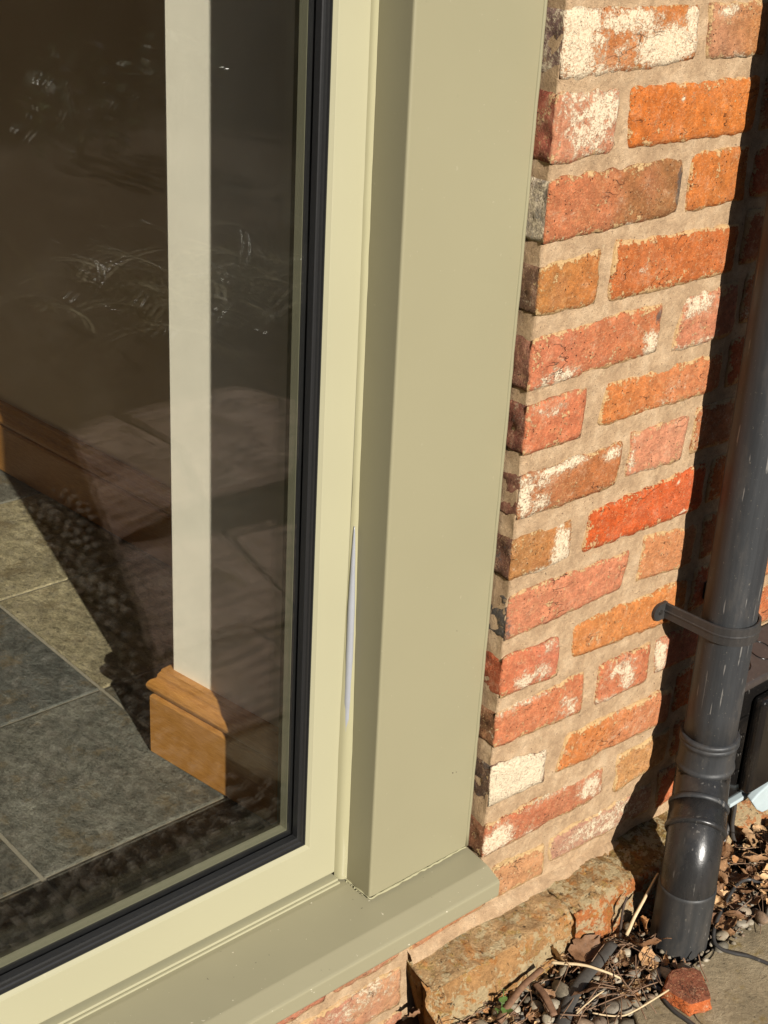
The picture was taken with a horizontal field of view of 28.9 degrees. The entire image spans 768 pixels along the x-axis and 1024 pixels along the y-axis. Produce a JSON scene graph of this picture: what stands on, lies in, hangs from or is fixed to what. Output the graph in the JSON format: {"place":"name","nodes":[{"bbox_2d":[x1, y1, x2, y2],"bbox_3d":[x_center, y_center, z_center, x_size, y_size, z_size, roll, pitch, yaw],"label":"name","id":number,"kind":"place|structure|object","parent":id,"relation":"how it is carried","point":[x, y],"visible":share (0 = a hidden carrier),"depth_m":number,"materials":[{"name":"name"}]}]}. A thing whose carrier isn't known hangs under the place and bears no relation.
{"place":"outdoors","nodes":[
{"label":"outdoors","id":0,"kind":"place"},
{"bbox_2d":[0,469,270,952],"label":"floor","id":1,"kind":"structure","parent":0,"point":[101,802],"depth_m":2.00,"materials":[{"name":"tile"}]},
{"bbox_2d":[0,0,171,566],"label":"side wall","id":2,"kind":"structure","parent":1,"relation":"on","point":[84,385],"depth_m":2.40,"materials":[{"name":"brown paint"}]},
{"bbox_2d":[146,0,294,823],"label":"wall end","id":3,"kind":"structure","parent":1,"relation":"on","point":[214,687],"depth_m":1.68,"materials":[{"name":"white paint"}]},
{"bbox_2d":[395,835,767,1023],"bbox_3d":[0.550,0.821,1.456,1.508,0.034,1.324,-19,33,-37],"label":"gravel","id":4,"kind":"structure","parent":0,"point":[622,1020],"depth_m":1.92,"materials":[{"name":"gravel"}]},
{"bbox_2d":[403,1007,419,1016],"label":"dead leaf","id":5,"kind":"object","parent":4,"relation":"on","point":[413,1012],"visible":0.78,"depth_m":1.80,"materials":[{"name":"beige plant"}]},
{"bbox_2d":[492,1005,500,1016],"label":"pebble","id":6,"kind":"object","parent":4,"relation":"on","point":[494,1013],"visible":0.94,"depth_m":1.82,"materials":[{"name":"stone"}]},
{"bbox_2d":[495,989,512,1016],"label":"seedling","id":7,"kind":"object","parent":4,"relation":"on","point":[503,999],"visible":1,"depth_m":1.81,"materials":[{"name":"green plant"}]},
{"bbox_2d":[511,1003,520,1013],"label":"pebble","id":8,"kind":"object","parent":4,"relation":"on","point":[518,1008],"visible":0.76,"depth_m":1.83,"materials":[{"name":"stone"}]},
{"bbox_2d":[514,1015,520,1023],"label":"pebble","id":9,"kind":"object","parent":4,"relation":"on","point":[517,1018],"visible":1,"depth_m":1.81,"materials":[{"name":"stone"}]},
{"bbox_2d":[277,0,767,1023],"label":"brick wall","id":10,"kind":"structure","parent":4,"relation":"on","point":[649,188],"depth_m":1.69,"materials":[{"name":"brick"}]},
{"bbox_2d":[0,0,547,1023],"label":"window","id":11,"kind":"structure","parent":10,"relation":"attached to","point":[412,138],"depth_m":1.56,"materials":[{"name":"beige paint"}]},
{"bbox_2d":[648,193,767,964],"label":"downpipe","id":12,"kind":"object","parent":10,"relation":"attached to","point":[726,627],"visible":0.99,"depth_m":1.87,"materials":[{"name":"black plastic"}]},
{"bbox_2d":[728,624,767,811],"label":"socket box","id":13,"kind":"object","parent":10,"relation":"attached to","point":[749,777],"visible":0.54,"depth_m":2.04,"materials":[{"name":"black plastic"}]},
{"bbox_2d":[724,806,732,841],"bbox_3d":[0.485,0.444,2.109,0.018,0.113,0.063,5,26,4],"label":"power cable","id":14,"kind":"object","parent":13,"relation":"attached to","point":[729,820],"visible":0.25,"depth_m":2.12,"materials":[{"name":"black plastic"}]},
{"bbox_2d":[730,804,759,848],"bbox_3d":[0.564,0.433,2.139,0.171,0.113,0.015,-4,27,-14],"label":"power cable","id":15,"kind":"object","parent":13,"relation":"attached to","point":[732,823],"visible":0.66,"depth_m":2.12,"materials":[{"name":"black plastic"}]},
{"bbox_2d":[523,996,533,1003],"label":"pebble","id":16,"kind":"object","parent":4,"relation":"on","point":[527,1000],"visible":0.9,"depth_m":1.84,"materials":[{"name":"stone"}]},
{"bbox_2d":[530,1000,543,1012],"bbox_3d":[0.190,0.609,1.837,0.020,0.010,0.014,3,26,-1],"label":"pebble","id":17,"kind":"object","parent":4,"relation":"on","point":[538,1004],"visible":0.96,"depth_m":1.83,"materials":[{"name":"stone"}]},
{"bbox_2d":[540,978,549,986],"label":"pebble","id":18,"kind":"object","parent":4,"relation":"on","point":[546,983],"visible":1,"depth_m":1.88,"materials":[{"name":"stone"}]},
{"bbox_2d":[542,1011,554,1023],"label":"pebble","id":19,"kind":"object","parent":4,"relation":"on","point":[546,1018],"visible":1,"depth_m":1.81,"materials":[{"name":"stone"}]},
{"bbox_2d":[543,998,560,1009],"bbox_3d":[0.206,0.608,1.835,0.023,0.016,0.021,1,26,-5],"label":"pebble","id":20,"kind":"object","parent":4,"relation":"on","point":[556,1003],"visible":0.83,"depth_m":1.83,"materials":[{"name":"stone"}]},
{"bbox_2d":[552,980,569,1000],"bbox_3d":[0.223,0.597,1.856,0.024,0.020,0.040,1,17,-31],"label":"pebble","id":21,"kind":"object","parent":4,"relation":"on","point":[562,991],"visible":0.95,"depth_m":1.85,"materials":[{"name":"stone"}]},
{"bbox_2d":[554,940,617,1023],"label":"rubber strip","id":22,"kind":"object","parent":4,"relation":"on","point":[584,977],"visible":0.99,"depth_m":1.86,"materials":[{"name":"black rubber"}]},
{"bbox_2d":[572,982,610,995],"bbox_3d":[0.247,0.591,1.856,0.062,0.025,0.033,-12,30,-29],"label":"dead leaf","id":23,"kind":"object","parent":22,"relation":"on","point":[590,986],"visible":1,"depth_m":1.85,"materials":[{"name":"brown plant"}]},
{"bbox_2d":[551,961,621,979],"bbox_3d":[0.255,0.576,1.877,0.090,0.018,0.008,7,26,7],"label":"straw stalk","id":24,"kind":"object","parent":4,"relation":"on","point":[583,965],"visible":0.98,"depth_m":1.87,"materials":[{"name":"beige plant"}]},
{"bbox_2d":[406,797,767,1023],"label":"stone plinth","id":25,"kind":"structure","parent":4,"relation":"on","point":[462,969],"depth_m":1.89,"materials":[{"name":"beige stone"}]},
{"bbox_2d":[588,989,597,1004],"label":"pebble","id":26,"kind":"object","parent":4,"relation":"on","point":[594,1001],"visible":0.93,"depth_m":1.85,"materials":[{"name":"stone"}]},
{"bbox_2d":[592,1016,606,1023],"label":"pebble","id":27,"kind":"object","parent":4,"relation":"on","point":[599,1020],"visible":0.99,"depth_m":1.81,"materials":[{"name":"stone"}]},
{"bbox_2d":[596,988,609,996],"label":"pebble","id":28,"kind":"object","parent":4,"relation":"on","point":[604,989],"visible":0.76,"depth_m":1.86,"materials":[{"name":"stone"}]},
{"bbox_2d":[600,1000,620,1014],"bbox_3d":[0.280,0.611,1.837,0.027,0.014,0.028,-6,15,-6],"label":"pebble","id":29,"kind":"object","parent":4,"relation":"on","point":[614,1008],"visible":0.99,"depth_m":1.83,"materials":[{"name":"stone"}]},
{"bbox_2d":[456,819,767,1023],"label":"leaf litter","id":30,"kind":"object","parent":4,"relation":"on","point":[728,852],"visible":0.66,"depth_m":1.96,"materials":[{"name":"brown plant"}]},
{"bbox_2d":[475,1018,487,1023],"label":"pebble","id":31,"kind":"object","parent":30,"relation":"on","point":[483,1021],"visible":0.93,"depth_m":1.80,"materials":[{"name":"stone"}]},
{"bbox_2d":[495,967,543,1023],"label":"bark strip","id":32,"kind":"object","parent":30,"relation":"on","point":[518,991],"visible":1,"depth_m":1.82,"materials":[{"name":"brown wood"}]},
{"bbox_2d":[532,982,557,1015],"bbox_3d":[0.198,0.599,1.834,0.011,0.011,0.053,-7,28,-21],"label":"bark strip","id":33,"kind":"object","parent":30,"relation":"on","point":[543,993],"visible":1,"depth_m":1.83,"materials":[{"name":"brown wood"}]},
{"bbox_2d":[544,1002,560,1019],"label":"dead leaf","id":34,"kind":"object","parent":30,"relation":"on","point":[558,1010],"visible":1,"depth_m":1.82,"materials":[{"name":"brown plant"}]},
{"bbox_2d":[551,945,570,966],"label":"dead leaf","id":35,"kind":"object","parent":30,"relation":"on","point":[558,955],"visible":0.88,"depth_m":1.89,"materials":[{"name":"brown plant"}]},
{"bbox_2d":[558,965,567,977],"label":"pebble","id":36,"kind":"object","parent":30,"relation":"on","point":[562,969],"visible":0.93,"depth_m":1.89,"materials":[{"name":"stone"}]},
{"bbox_2d":[577,999,584,1006],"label":"pebble","id":37,"kind":"object","parent":30,"relation":"on","point":[580,1001],"visible":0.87,"depth_m":1.84,"materials":[{"name":"stone"}]},
{"bbox_2d":[574,1017,593,1023],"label":"pebble","id":38,"kind":"object","parent":30,"relation":"on","point":[584,1021],"visible":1,"depth_m":1.80,"materials":[{"name":"stone"}]},
{"bbox_2d":[568,934,601,972],"bbox_3d":[0.255,0.568,1.907,0.075,0.024,0.041,-19,33,-37],"label":"dead leaf","id":39,"kind":"object","parent":30,"relation":"on","point":[584,948],"visible":0.91,"depth_m":1.92,"materials":[{"name":"brown plant"}]},
{"bbox_2d":[576,990,603,1013],"bbox_3d":[0.253,0.600,1.831,0.055,0.006,0.007,-19,33,-37],"label":"straw stalk","id":40,"kind":"object","parent":30,"relation":"on","point":[602,991],"visible":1,"depth_m":1.83,"materials":[{"name":"beige plant"}]},
{"bbox_2d":[438,835,767,1023],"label":"twig litter","id":41,"kind":"object","parent":30,"relation":"on","point":[612,986],"visible":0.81,"depth_m":1.87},
{"bbox_2d":[610,992,618,998],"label":"pebble","id":42,"kind":"object","parent":30,"relation":"on","point":[613,996],"visible":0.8,"depth_m":1.86,"materials":[{"name":"stone"}]},
{"bbox_2d":[621,948,631,957],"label":"pebble","id":43,"kind":"object","parent":30,"relation":"on","point":[628,952],"visible":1,"depth_m":1.92,"materials":[{"name":"stone"}]},
{"bbox_2d":[641,915,649,933],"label":"dead leaf","id":44,"kind":"object","parent":30,"relation":"on","point":[644,919],"visible":1,"depth_m":1.94,"materials":[{"name":"brown plant"}]},
{"bbox_2d":[639,946,658,967],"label":"dead leaf","id":45,"kind":"object","parent":30,"relation":"on","point":[647,960],"visible":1,"depth_m":1.91,"materials":[{"name":"brown plant"}]},
{"bbox_2d":[651,967,661,982],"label":"pebble","id":46,"kind":"object","parent":30,"relation":"on","point":[653,972],"visible":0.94,"depth_m":1.89,"materials":[{"name":"stone"}]},
{"bbox_2d":[711,913,724,929],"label":"dead leaf","id":47,"kind":"object","parent":30,"relation":"on","point":[714,915],"visible":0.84,"depth_m":1.99,"materials":[{"name":"brown plant"}]},
{"bbox_2d":[716,881,730,908],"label":"dead leaf","id":48,"kind":"object","parent":30,"relation":"on","point":[720,885],"visible":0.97,"depth_m":2.02,"materials":[{"name":"brown plant"}]},
{"bbox_2d":[719,857,728,871],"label":"dead leaf","id":49,"kind":"object","parent":30,"relation":"on","point":[723,863],"visible":0.55,"depth_m":2.07,"materials":[{"name":"brown plant"}]},
{"bbox_2d":[718,871,735,886],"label":"dead leaf","id":50,"kind":"object","parent":30,"relation":"on","point":[723,877],"visible":0.41,"depth_m":2.02,"materials":[{"name":"brown plant"}]},
{"bbox_2d":[719,908,753,918],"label":"dead leaf","id":51,"kind":"object","parent":30,"relation":"on","point":[733,913],"visible":0.97,"depth_m":1.99,"materials":[{"name":"brown plant"}]},
{"bbox_2d":[722,871,759,881],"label":"dead leaf","id":52,"kind":"object","parent":30,"relation":"on","point":[738,877],"visible":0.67,"depth_m":2.04,"materials":[{"name":"brown plant"}]},
{"bbox_2d":[734,906,751,916],"bbox_3d":[0.483,0.539,2.009,0.025,0.016,0.022,4,1,-23],"label":"pebble","id":53,"kind":"object","parent":30,"relation":"on","point":[747,910],"visible":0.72,"depth_m":2.00,"materials":[{"name":"stone"}]},
{"bbox_2d":[740,828,757,847],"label":"dead leaf","id":54,"kind":"object","parent":30,"relation":"on","point":[750,836],"visible":1,"depth_m":2.13,"materials":[{"name":"brown plant"}]},
{"bbox_2d":[742,851,767,862],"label":"dead leaf","id":55,"kind":"object","parent":30,"relation":"on","point":[749,856],"visible":1,"depth_m":2.08,"materials":[{"name":"brown plant"}]},
{"bbox_2d":[751,876,767,890],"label":"dead leaf","id":56,"kind":"object","parent":30,"relation":"on","point":[755,886],"visible":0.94,"depth_m":2.05,"materials":[{"name":"brown plant"}]},
{"bbox_2d":[755,871,767,879],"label":"dead leaf","id":57,"kind":"object","parent":30,"relation":"on","point":[764,876],"visible":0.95,"depth_m":2.06,"materials":[{"name":"beige plant"}]},
{"bbox_2d":[756,834,767,842],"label":"dead leaf","id":58,"kind":"object","parent":30,"relation":"on","point":[760,837],"visible":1,"depth_m":2.13,"materials":[{"name":"brown plant"}]},
{"bbox_2d":[607,1017,617,1023],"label":"pebble","id":59,"kind":"object","parent":4,"relation":"on","point":[611,1020],"visible":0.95,"depth_m":1.81,"materials":[{"name":"stone"}]},
{"bbox_2d":[613,977,621,983],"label":"pebble","id":60,"kind":"object","parent":4,"relation":"on","point":[617,980],"visible":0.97,"depth_m":1.88,"materials":[{"name":"stone"}]},
{"bbox_2d":[616,933,623,940],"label":"pebble","id":61,"kind":"object","parent":4,"relation":"on","point":[621,938],"visible":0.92,"depth_m":1.96,"materials":[{"name":"stone"}]},
{"bbox_2d":[619,896,627,936],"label":"twig","id":62,"kind":"object","parent":4,"relation":"on","point":[621,917],"visible":1,"depth_m":1.94,"materials":[{"name":"brown wood"}]},
{"bbox_2d":[615,997,632,1014],"bbox_3d":[0.297,0.610,1.843,0.022,0.016,0.030,1,18,-31],"label":"pebble","id":63,"kind":"object","parent":4,"relation":"on","point":[626,1008],"visible":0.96,"depth_m":1.83,"materials":[{"name":"stone"}]},
{"bbox_2d":[623,922,633,931],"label":"pebble","id":64,"kind":"object","parent":4,"relation":"on","point":[625,925],"visible":0.66,"depth_m":1.97,"materials":[{"name":"stone"}]},
{"bbox_2d":[592,989,668,1016],"bbox_3d":[0.307,0.606,1.830,0.108,0.009,0.018,-7,28,-21],"label":"straw stalk","id":65,"kind":"object","parent":4,"relation":"on","point":[650,1001],"visible":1,"depth_m":1.82,"materials":[{"name":"beige plant"}]},
{"bbox_2d":[627,969,640,977],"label":"pebble","id":66,"kind":"object","parent":4,"relation":"on","point":[634,973],"visible":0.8,"depth_m":1.90,"materials":[{"name":"stone"}]},
{"bbox_2d":[631,999,642,1007],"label":"pebble","id":67,"kind":"object","parent":4,"relation":"on","point":[636,1004],"visible":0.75,"depth_m":1.85,"materials":[{"name":"stone"}]},
{"bbox_2d":[632,940,642,950],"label":"pebble","id":68,"kind":"object","parent":4,"relation":"on","point":[637,946],"visible":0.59,"depth_m":1.94,"materials":[{"name":"stone"}]},
{"bbox_2d":[630,937,671,946],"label":"dead leaf","id":69,"kind":"object","parent":68,"relation":"on","point":[653,941],"visible":1,"depth_m":1.92,"materials":[{"name":"brown plant"}]},
{"bbox_2d":[625,873,658,935],"bbox_3d":[0.339,0.514,1.954,0.006,0.051,0.084,19,30,30],"label":"twig","id":70,"kind":"object","parent":4,"relation":"on","point":[629,928],"visible":1,"depth_m":1.94,"materials":[{"name":"wood"}]},
{"bbox_2d":[646,993,654,998],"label":"pebble","id":71,"kind":"object","parent":4,"relation":"on","point":[650,996],"visible":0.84,"depth_m":1.86,"materials":[{"name":"stone"}]},
{"bbox_2d":[632,912,767,1023],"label":"paving slab","id":72,"kind":"structure","parent":4,"relation":"on","point":[737,986],"depth_m":1.89,"materials":[{"name":"concrete"}]},
{"bbox_2d":[609,956,645,1019],"bbox_3d":[0.303,0.588,1.847,0.006,0.021,0.093,-8,28,-22],"label":"twig","id":73,"kind":"object","parent":72,"relation":"on","point":[627,985],"visible":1,"depth_m":1.85,"materials":[{"name":"brown wood"}]},
{"bbox_2d":[635,954,656,1013],"bbox_3d":[0.323,0.589,1.861,0.010,0.021,0.082,-2,26,-11],"label":"twig","id":74,"kind":"object","parent":72,"relation":"on","point":[641,986],"visible":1,"depth_m":1.85,"materials":[{"name":"brown wood"}]},
{"bbox_2d":[659,966,671,979],"bbox_3d":[0.361,0.588,1.898,0.018,0.013,0.032,-1,18,-35],"label":"pebble","id":75,"kind":"object","parent":72,"relation":"on","point":[664,971],"visible":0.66,"depth_m":1.90,"materials":[{"name":"stone"}]},
{"bbox_2d":[648,980,694,1023],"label":"thin cable","id":76,"kind":"object","parent":72,"relation":"on","point":[670,1007],"visible":0.96,"depth_m":1.85,"materials":[{"name":"black plastic"}]},
{"bbox_2d":[676,962,690,967],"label":"pebble","id":77,"kind":"object","parent":72,"relation":"on","point":[684,964],"visible":0.44,"depth_m":1.91,"materials":[{"name":"stone"}]},
{"bbox_2d":[659,967,711,1016],"bbox_3d":[0.385,0.597,1.868,0.070,0.027,0.066,-19,33,-37],"label":"brick piece","id":78,"kind":"object","parent":72,"relation":"on","point":[688,993],"visible":0.97,"depth_m":1.85,"materials":[{"name":"orange brick"}]},
{"bbox_2d":[698,954,707,981],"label":"twig","id":79,"kind":"object","parent":72,"relation":"on","point":[701,967],"visible":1,"depth_m":1.91,"materials":[{"name":"brown wood"}]},
{"bbox_2d":[714,941,728,952],"bbox_3d":[0.442,0.571,1.954,0.024,0.010,0.017,-29,54,-30],"label":"pebble","id":80,"kind":"object","parent":72,"relation":"on","point":[724,944],"visible":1,"depth_m":1.95,"materials":[{"name":"stone"}]},
{"bbox_2d":[724,928,740,935],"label":"dead leaf","id":81,"kind":"object","parent":72,"relation":"on","point":[730,931],"visible":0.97,"depth_m":1.96,"materials":[{"name":"brown plant"}]},
{"bbox_2d":[711,878,767,964],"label":"thin cable","id":82,"kind":"object","parent":72,"relation":"on","point":[727,951],"visible":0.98,"depth_m":1.96,"materials":[{"name":"black plastic"}]},
{"bbox_2d":[748,919,753,925],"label":"pebble","id":83,"kind":"object","parent":72,"relation":"on","point":[751,922],"visible":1,"depth_m":2.00,"materials":[{"name":"stone"}]},
{"bbox_2d":[754,910,767,924],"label":"pebble","id":84,"kind":"object","parent":72,"relation":"on","point":[760,916],"visible":1,"depth_m":1.99,"materials":[{"name":"stone"}]},
{"bbox_2d":[716,929,728,940],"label":"pebble","id":85,"kind":"object","parent":4,"relation":"on","point":[723,934],"visible":1,"depth_m":1.96,"materials":[{"name":"stone"}]},
{"bbox_2d":[731,926,740,934],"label":"pebble","id":86,"kind":"object","parent":4,"relation":"on","point":[736,927],"visible":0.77,"depth_m":1.98,"materials":[{"name":"stone"}]},
{"bbox_2d":[736,919,748,928],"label":"pebble","id":87,"kind":"object","parent":4,"relation":"on","point":[739,923],"visible":0.91,"depth_m":1.98,"materials":[{"name":"stone"}]}
]}

